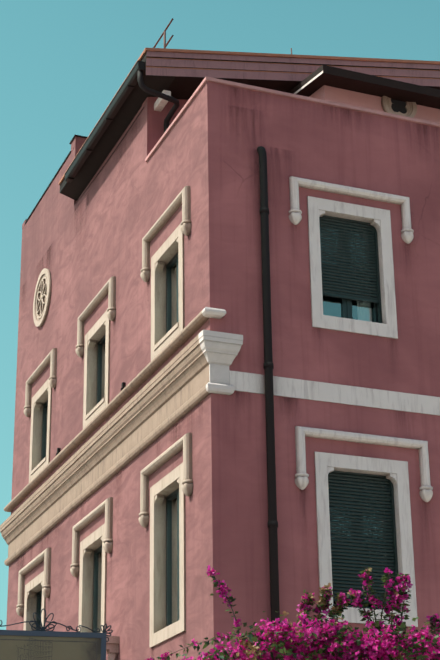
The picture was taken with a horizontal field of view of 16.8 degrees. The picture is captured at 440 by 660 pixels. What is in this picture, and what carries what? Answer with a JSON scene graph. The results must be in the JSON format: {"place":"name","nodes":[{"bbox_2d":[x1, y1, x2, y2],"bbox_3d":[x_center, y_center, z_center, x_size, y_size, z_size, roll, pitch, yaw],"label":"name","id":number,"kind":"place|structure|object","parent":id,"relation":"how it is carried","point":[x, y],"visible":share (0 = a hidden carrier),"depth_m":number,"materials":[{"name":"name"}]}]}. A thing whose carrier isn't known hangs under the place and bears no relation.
{"place":"outdoors","nodes":[
{"label":"outdoors","id":0,"kind":"place"},
{"bbox_2d":[75,107,143,203],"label":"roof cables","id":1,"kind":"object","parent":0,"point":[111,155],"visible":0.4,"depth_m":27.49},
{"bbox_2d":[0,0,439,629],"label":"sky","id":2,"kind":"structure","parent":0,"point":[63,63],"materials":[{"name":"blue"}]},
{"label":"road","id":3,"kind":"structure","parent":0,"visible":0},
{"bbox_2d":[0,608,112,659],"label":"wrought iron ornament","id":4,"kind":"object","parent":3,"relation":"on","point":[43,644],"visible":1,"depth_m":14.32,"materials":[{"name":"grey metal"}]},
{"label":"ground","id":5,"kind":"structure","parent":0,"visible":0},
{"bbox_2d":[6,81,439,659],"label":"building walls","id":6,"kind":"structure","parent":5,"relation":"on","point":[126,203],"depth_m":22.75,"materials":[{"name":"paint"}]},
{"bbox_2d":[33,268,51,326],"bbox_3d":[-3.658,-0.666,30.975,0.130,1.220,1.220,8,-23,-21],"label":"rose oculus","id":7,"kind":"object","parent":6,"relation":"attached to","point":[42,296],"visible":0.98,"depth_m":30.93,"materials":[{"name":"stone"}]},
{"bbox_2d":[20,97,187,282],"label":"attic walls","id":8,"kind":"structure","parent":6,"relation":"on","point":[53,208],"depth_m":31.13,"materials":[{"name":"pink paint"}]},
{"bbox_2d":[25,135,87,223],"bbox_3d":[-3.505,-3.145,31.854,0.330,0.230,3.880,8,-23,-21],"label":"parapet coping","id":9,"kind":"object","parent":8,"relation":"on","point":[74,136],"visible":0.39,"depth_m":31.29,"materials":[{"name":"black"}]},
{"bbox_2d":[137,70,179,132],"bbox_3d":[-0.933,-3.196,25.038,1.014,2.280,0.518,36,-42,-56],"label":"downspout","id":10,"kind":"object","parent":8,"relation":"attached to","point":[146,89],"visible":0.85,"depth_m":25.14,"materials":[{"name":"black metal"}]},
{"bbox_2d":[154,90,170,111],"bbox_3d":[-0.990,-3.932,25.631,0.130,0.130,0.498,8,-23,-21],"label":"floodlight","id":11,"kind":"object","parent":8,"relation":"attached to","point":[160,104],"visible":0.79,"depth_m":25.61,"materials":[{"name":"white paint"}]},
{"bbox_2d":[288,65,439,108],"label":"lean to roof","id":12,"kind":"object","parent":8,"relation":"on","point":[319,78],"visible":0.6,"depth_m":25.77,"materials":[{"name":"brown wood"}]},
{"bbox_2d":[309,85,439,122],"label":"terrace room","id":13,"kind":"object","parent":8,"relation":"on","point":[347,97],"depth_m":25.94,"materials":[{"name":"paint"}]},
{"bbox_2d":[381,96,416,117],"bbox_3d":[3.136,-3.943,26.167,0.670,0.670,0.085,8,-23,-21],"label":"quatrefoil vent","id":14,"kind":"object","parent":13,"relation":"attached to","point":[397,107],"visible":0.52,"depth_m":26.16,"materials":[{"name":"stone"}]},
{"bbox_2d":[16,186,192,647],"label":"facade trim","id":15,"kind":"structure","parent":6,"relation":"attached to","point":[180,475],"depth_m":24.47,"materials":[{"name":"stone"}]},
{"bbox_2d":[36,590,41,630],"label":"window","id":16,"kind":"structure","parent":15,"relation":"attached to","point":[39,603],"depth_m":28.91,"materials":[{"name":"green"}]},
{"bbox_2d":[41,400,47,460],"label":"window","id":17,"kind":"structure","parent":15,"relation":"attached to","point":[44,430],"depth_m":30.25,"materials":[{"name":"green"}]},
{"bbox_2d":[92,545,101,632],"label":"window","id":18,"kind":"structure","parent":15,"relation":"attached to","point":[97,576],"depth_m":25.54,"materials":[{"name":"green"}]},
{"bbox_2d":[97,334,105,403],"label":"window","id":19,"kind":"structure","parent":15,"relation":"attached to","point":[101,372],"depth_m":27.03,"materials":[{"name":"green"}]},
{"bbox_2d":[166,253,178,332],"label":"window","id":20,"kind":"structure","parent":15,"relation":"attached to","point":[172,306],"depth_m":23.83,"materials":[{"name":"green"}]},
{"bbox_2d":[166,488,179,626],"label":"window","id":21,"kind":"structure","parent":15,"relation":"attached to","point":[172,562],"depth_m":22.22,"materials":[{"name":"grey"}]},
{"bbox_2d":[106,636,119,659],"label":"pillar","id":22,"kind":"structure","parent":6,"relation":"attached to","point":[112,646],"depth_m":23.41,"materials":[{"name":"stone"}]},
{"bbox_2d":[4,307,225,511],"bbox_3d":[-2.088,1.772,26.468,0.625,0.135,11.600,8,-23,-21],"label":"sill course","id":23,"kind":"object","parent":6,"relation":"attached to","point":[194,325],"visible":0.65,"depth_m":24.65,"materials":[{"name":"stone"}]},
{"bbox_2d":[56,382,125,455],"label":"spotlights","id":24,"kind":"object","parent":23,"relation":"on","point":[122,388],"visible":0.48,"depth_m":24.78,"materials":[{"name":"black metal"}]},
{"bbox_2d":[0,330,242,565],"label":"cornice","id":25,"kind":"structure","parent":6,"relation":"attached to","point":[193,373],"depth_m":24.09,"materials":[{"name":"stone"}]},
{"bbox_2d":[17,84,437,656],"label":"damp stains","id":26,"kind":"object","parent":6,"relation":"attached to","point":[256,250],"visible":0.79,"depth_m":22.85,"materials":[{"name":"pink paint"}]},
{"bbox_2d":[60,51,439,200],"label":"roof eaves","id":27,"kind":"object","parent":6,"relation":"on","point":[180,75],"depth_m":26.16,"materials":[{"name":"brown wood"}]},
{"bbox_2d":[60,60,145,192],"bbox_3d":[-2.268,-3.554,27.326,0.155,0.215,5.150,8,-23,-21],"label":"gutter","id":28,"kind":"object","parent":27,"relation":"attached to","point":[108,116],"visible":0.96,"depth_m":26.78,"materials":[{"name":"black metal"}]},
{"bbox_2d":[153,18,291,53],"bbox_3d":[-0.635,-4.084,28.030,2.468,0.812,5.150,8,-23,-21],"label":"antenna","id":29,"kind":"object","parent":27,"relation":"on","point":[164,34],"visible":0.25,"depth_m":25.71,"materials":[{"name":"grey metal"}]},
{"bbox_2d":[58,48,439,184],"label":"roof tiles","id":30,"kind":"object","parent":27,"relation":"on","point":[283,56],"visible":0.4,"depth_m":26.30,"materials":[{"name":"orange tile"}]},
{"bbox_2d":[257,146,279,623],"bbox_3d":[0.724,3.138,20.465,0.144,12.876,0.212,8,-23,-21],"label":"downpipe","id":31,"kind":"object","parent":6,"relation":"attached to","point":[268,365],"visible":1,"depth_m":21.30,"materials":[{"name":"black metal"}]},
{"bbox_2d":[145,76,439,161],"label":"parapet coping","id":32,"kind":"object","parent":6,"relation":"on","point":[255,88],"visible":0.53,"depth_m":23.70,"materials":[{"name":"pink paint"}]},
{"bbox_2d":[229,176,439,626],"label":"window trim","id":33,"kind":"structure","parent":6,"relation":"attached to","point":[395,473],"depth_m":21.85,"materials":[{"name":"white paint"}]},
{"bbox_2d":[319,215,381,322],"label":"shaded window","id":34,"kind":"structure","parent":33,"relation":"attached to","point":[350,271],"depth_m":22.91,"materials":[{"name":"green plastic"}]},
{"bbox_2d":[328,471,400,608],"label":"shaded window","id":35,"kind":"structure","parent":33,"relation":"attached to","point":[362,522],"depth_m":21.38,"materials":[{"name":"green"}]},
{"bbox_2d":[145,565,439,659],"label":"bougainvillea shrub","id":36,"kind":"object","parent":5,"relation":"on","point":[332,639],"visible":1,"depth_m":13.32,"materials":[{"name":"pink plant"}]}
]}

